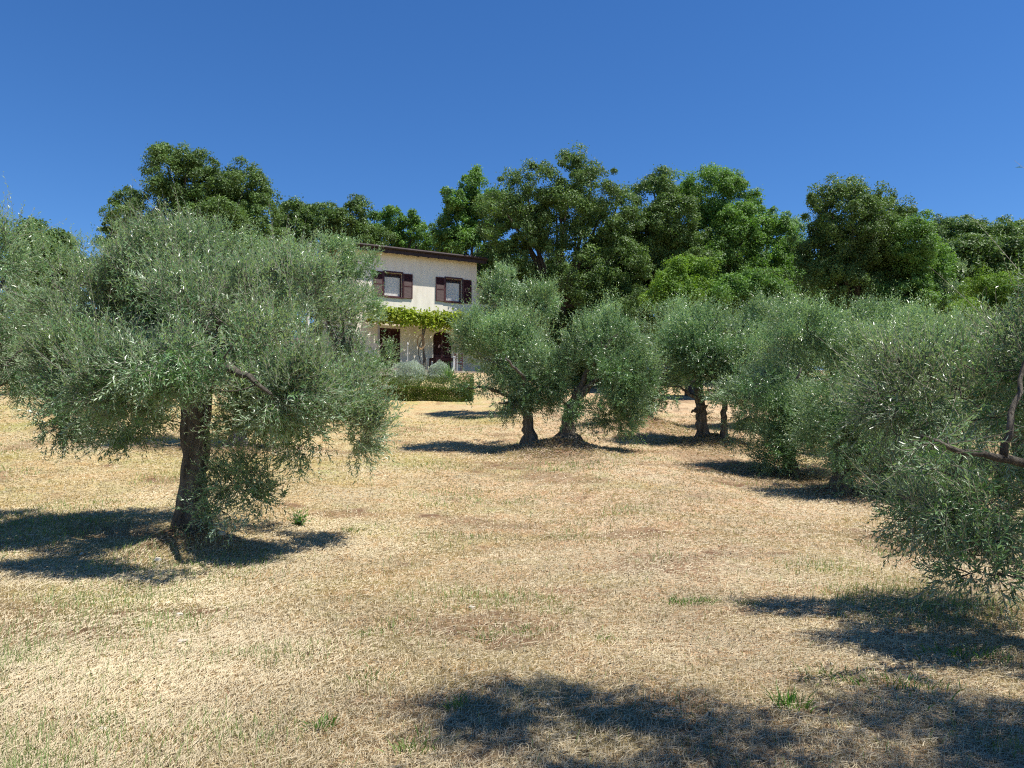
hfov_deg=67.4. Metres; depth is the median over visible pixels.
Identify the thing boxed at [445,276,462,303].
window
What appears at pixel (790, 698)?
grass tuft
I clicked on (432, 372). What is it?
silver shrub
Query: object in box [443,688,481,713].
grass tuft
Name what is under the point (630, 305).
oak tree
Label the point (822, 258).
oak tree
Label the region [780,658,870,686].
grass tuft
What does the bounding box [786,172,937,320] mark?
holm oak
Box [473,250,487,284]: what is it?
oak tree
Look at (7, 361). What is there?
olive tree
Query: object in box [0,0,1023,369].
sky
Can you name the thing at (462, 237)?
oak tree
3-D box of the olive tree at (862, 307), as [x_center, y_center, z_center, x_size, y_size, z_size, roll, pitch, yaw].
[12.408,-0.757,24.100,6.415,5.381,3.298,0,-3,0]
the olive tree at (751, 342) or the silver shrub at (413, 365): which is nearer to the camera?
the olive tree at (751, 342)
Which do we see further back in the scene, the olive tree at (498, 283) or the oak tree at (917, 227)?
the oak tree at (917, 227)
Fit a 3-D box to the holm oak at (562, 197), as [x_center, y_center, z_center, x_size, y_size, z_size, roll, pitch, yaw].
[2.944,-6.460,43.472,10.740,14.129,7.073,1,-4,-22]
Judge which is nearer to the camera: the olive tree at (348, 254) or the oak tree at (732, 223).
the olive tree at (348, 254)
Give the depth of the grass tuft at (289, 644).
5.60 m
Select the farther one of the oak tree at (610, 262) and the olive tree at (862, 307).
the oak tree at (610, 262)
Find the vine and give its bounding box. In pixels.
[366,303,488,369]
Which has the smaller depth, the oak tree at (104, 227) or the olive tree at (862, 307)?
the olive tree at (862, 307)
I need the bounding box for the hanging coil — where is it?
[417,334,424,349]
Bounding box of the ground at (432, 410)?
[0,370,1023,767]
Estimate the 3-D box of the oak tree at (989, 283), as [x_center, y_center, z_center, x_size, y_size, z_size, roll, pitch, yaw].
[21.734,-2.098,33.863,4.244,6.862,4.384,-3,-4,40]
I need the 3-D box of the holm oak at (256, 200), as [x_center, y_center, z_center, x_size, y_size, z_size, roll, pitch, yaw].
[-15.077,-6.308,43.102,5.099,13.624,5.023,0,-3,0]
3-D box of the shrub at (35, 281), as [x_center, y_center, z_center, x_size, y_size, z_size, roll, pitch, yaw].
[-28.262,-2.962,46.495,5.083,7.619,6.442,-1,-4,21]
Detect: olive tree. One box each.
[0,169,417,548]
[0,171,104,416]
[0,214,130,359]
[187,203,345,446]
[279,222,404,383]
[425,286,579,444]
[466,248,567,413]
[511,282,679,448]
[595,281,705,418]
[639,281,739,437]
[675,287,812,443]
[701,269,892,479]
[718,280,829,383]
[773,278,1001,502]
[808,280,1005,383]
[815,161,1023,634]
[832,305,1021,452]
[935,252,987,318]
[947,298,1023,466]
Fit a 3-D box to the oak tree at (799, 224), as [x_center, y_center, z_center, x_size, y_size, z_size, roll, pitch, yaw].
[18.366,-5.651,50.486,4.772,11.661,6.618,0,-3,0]
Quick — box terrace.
[379,368,481,376]
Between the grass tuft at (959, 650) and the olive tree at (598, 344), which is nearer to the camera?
the grass tuft at (959, 650)
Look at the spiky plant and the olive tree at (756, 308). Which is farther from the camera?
the spiky plant
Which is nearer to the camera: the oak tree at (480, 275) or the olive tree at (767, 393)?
the olive tree at (767, 393)
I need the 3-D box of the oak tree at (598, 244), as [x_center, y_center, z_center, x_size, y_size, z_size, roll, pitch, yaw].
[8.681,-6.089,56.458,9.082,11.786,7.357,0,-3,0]
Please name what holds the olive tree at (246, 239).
on the ground at (432, 410)
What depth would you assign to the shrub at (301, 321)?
48.17 m
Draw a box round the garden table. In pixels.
[429,357,455,370]
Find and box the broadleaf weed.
[288,507,312,525]
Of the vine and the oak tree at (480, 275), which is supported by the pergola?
the vine
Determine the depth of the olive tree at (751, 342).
22.55 m
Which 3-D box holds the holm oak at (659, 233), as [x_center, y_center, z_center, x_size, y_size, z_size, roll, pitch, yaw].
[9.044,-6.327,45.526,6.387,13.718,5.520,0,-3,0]
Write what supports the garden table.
on the terrace
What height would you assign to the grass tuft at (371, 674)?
0.095 m
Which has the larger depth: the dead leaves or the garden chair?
the garden chair
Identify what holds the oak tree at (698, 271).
on the ground at (432, 410)
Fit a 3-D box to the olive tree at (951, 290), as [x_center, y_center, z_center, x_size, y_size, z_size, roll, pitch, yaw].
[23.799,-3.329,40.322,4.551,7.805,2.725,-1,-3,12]
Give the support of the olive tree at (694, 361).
on the ground at (432, 410)
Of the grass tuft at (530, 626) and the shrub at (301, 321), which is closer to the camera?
the grass tuft at (530, 626)
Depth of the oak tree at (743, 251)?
55.91 m
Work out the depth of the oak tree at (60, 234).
60.80 m
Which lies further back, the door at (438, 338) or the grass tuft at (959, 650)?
the door at (438, 338)
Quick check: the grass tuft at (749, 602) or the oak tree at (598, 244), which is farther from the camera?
the oak tree at (598, 244)
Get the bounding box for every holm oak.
[98,140,255,319]
[207,155,287,267]
[470,142,652,382]
[617,163,716,385]
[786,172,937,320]
[989,222,1023,246]
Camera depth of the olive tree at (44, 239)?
28.44 m
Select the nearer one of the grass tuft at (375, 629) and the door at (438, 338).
the grass tuft at (375, 629)
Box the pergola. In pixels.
[365,316,444,356]
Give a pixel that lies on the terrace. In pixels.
(425, 373)
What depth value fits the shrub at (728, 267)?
46.12 m
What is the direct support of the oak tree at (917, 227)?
on the ground at (432, 410)
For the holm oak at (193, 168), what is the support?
on the ground at (432, 410)
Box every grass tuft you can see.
[70,710,129,728]
[274,638,324,649]
[297,708,338,732]
[331,660,408,689]
[341,524,371,532]
[348,622,414,636]
[375,725,441,755]
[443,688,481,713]
[463,630,500,643]
[470,621,558,638]
[590,632,620,644]
[637,593,719,606]
[685,594,721,602]
[731,599,767,607]
[741,682,823,712]
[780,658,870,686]
[829,667,968,711]
[900,637,1020,668]
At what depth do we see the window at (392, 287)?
40.66 m
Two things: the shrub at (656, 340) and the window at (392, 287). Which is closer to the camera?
the window at (392, 287)
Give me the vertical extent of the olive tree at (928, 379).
4.425 m
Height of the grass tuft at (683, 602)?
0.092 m
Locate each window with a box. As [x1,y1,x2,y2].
[383,270,403,298]
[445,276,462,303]
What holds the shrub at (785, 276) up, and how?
on the ground at (432, 410)
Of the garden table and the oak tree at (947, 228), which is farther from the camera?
the oak tree at (947, 228)
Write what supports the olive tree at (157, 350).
on the ground at (432, 410)
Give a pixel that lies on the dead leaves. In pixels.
(508, 663)
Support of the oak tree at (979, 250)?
on the ground at (432, 410)
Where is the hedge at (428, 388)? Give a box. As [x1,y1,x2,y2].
[367,372,474,401]
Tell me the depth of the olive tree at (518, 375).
21.28 m
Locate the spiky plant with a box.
[437,363,461,379]
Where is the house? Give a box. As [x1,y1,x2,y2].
[322,242,504,371]
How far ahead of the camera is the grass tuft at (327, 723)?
4.05 m
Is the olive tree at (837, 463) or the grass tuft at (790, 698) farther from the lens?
the olive tree at (837, 463)
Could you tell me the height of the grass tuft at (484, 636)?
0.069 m
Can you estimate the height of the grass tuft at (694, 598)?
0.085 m
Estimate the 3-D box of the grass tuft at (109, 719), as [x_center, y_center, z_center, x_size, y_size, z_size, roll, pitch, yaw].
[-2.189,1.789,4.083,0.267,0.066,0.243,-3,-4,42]
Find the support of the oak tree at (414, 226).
on the ground at (432, 410)
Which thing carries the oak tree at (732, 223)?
on the ground at (432, 410)
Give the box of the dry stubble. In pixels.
[0,390,1023,767]
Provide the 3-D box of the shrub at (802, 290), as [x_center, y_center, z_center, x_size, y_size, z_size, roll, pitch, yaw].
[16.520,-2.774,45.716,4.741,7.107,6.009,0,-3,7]
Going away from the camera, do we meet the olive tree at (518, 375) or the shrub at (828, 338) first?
the olive tree at (518, 375)
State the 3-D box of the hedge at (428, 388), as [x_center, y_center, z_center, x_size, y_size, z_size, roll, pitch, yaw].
[-4.353,0.148,36.327,5.189,1.554,1.264,0,-3,0]
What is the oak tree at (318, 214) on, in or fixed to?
on the ground at (432, 410)
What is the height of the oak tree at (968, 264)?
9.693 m
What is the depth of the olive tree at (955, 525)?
5.77 m
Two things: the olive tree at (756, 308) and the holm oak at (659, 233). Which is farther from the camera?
the holm oak at (659, 233)
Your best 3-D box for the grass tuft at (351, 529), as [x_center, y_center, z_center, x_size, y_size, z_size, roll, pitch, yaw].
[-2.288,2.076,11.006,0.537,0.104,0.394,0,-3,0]
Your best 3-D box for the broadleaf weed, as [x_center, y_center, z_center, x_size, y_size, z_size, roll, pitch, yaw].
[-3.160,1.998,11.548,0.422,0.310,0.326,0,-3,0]
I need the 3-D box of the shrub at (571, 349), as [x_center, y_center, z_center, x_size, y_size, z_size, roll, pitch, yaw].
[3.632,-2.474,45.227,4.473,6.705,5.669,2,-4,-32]
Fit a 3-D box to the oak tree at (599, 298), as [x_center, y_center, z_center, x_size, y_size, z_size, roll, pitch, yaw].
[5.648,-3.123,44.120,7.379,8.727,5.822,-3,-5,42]
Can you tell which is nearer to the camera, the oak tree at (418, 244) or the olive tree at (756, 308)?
the olive tree at (756, 308)
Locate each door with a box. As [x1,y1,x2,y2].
[379,328,399,367]
[433,332,450,370]
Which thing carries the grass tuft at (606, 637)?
on the ground at (432, 410)
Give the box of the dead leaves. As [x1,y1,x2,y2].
[0,417,1023,767]
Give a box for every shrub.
[1,274,63,372]
[275,293,314,346]
[306,311,321,362]
[389,359,427,384]
[427,360,447,379]
[510,274,572,382]
[548,298,583,381]
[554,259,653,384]
[646,282,684,386]
[703,262,741,380]
[709,267,818,379]
[784,280,827,379]
[811,295,853,382]
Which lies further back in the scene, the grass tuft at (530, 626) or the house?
the house
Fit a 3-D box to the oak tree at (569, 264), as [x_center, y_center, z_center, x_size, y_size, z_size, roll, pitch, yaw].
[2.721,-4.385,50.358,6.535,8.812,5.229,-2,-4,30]
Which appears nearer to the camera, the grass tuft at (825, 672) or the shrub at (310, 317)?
the grass tuft at (825, 672)
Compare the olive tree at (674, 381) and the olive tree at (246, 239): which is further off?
the olive tree at (674, 381)
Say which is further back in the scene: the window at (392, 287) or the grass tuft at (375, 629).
the window at (392, 287)
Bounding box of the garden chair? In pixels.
[454,353,462,370]
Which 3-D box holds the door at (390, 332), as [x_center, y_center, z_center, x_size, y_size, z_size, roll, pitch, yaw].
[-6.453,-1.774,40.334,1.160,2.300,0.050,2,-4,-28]
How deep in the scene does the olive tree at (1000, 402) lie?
19.81 m
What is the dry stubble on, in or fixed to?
on the ground at (432, 410)
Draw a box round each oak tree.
[0,215,86,317]
[93,215,129,252]
[266,193,399,360]
[362,204,432,250]
[410,242,431,250]
[425,163,519,276]
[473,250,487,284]
[511,255,586,338]
[576,226,645,287]
[580,258,624,289]
[606,286,663,342]
[636,252,729,395]
[665,161,802,292]
[706,264,801,377]
[725,238,770,269]
[763,214,830,306]
[794,255,893,327]
[866,209,957,319]
[915,213,1015,244]
[930,236,973,319]
[943,265,1023,322]
[948,231,1023,292]
[993,214,1023,231]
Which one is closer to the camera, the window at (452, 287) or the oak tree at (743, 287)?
the oak tree at (743, 287)
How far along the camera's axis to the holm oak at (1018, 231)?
52.62 m
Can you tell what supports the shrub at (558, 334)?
on the ground at (432, 410)
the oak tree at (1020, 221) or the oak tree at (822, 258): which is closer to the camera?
the oak tree at (822, 258)
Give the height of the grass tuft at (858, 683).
0.101 m

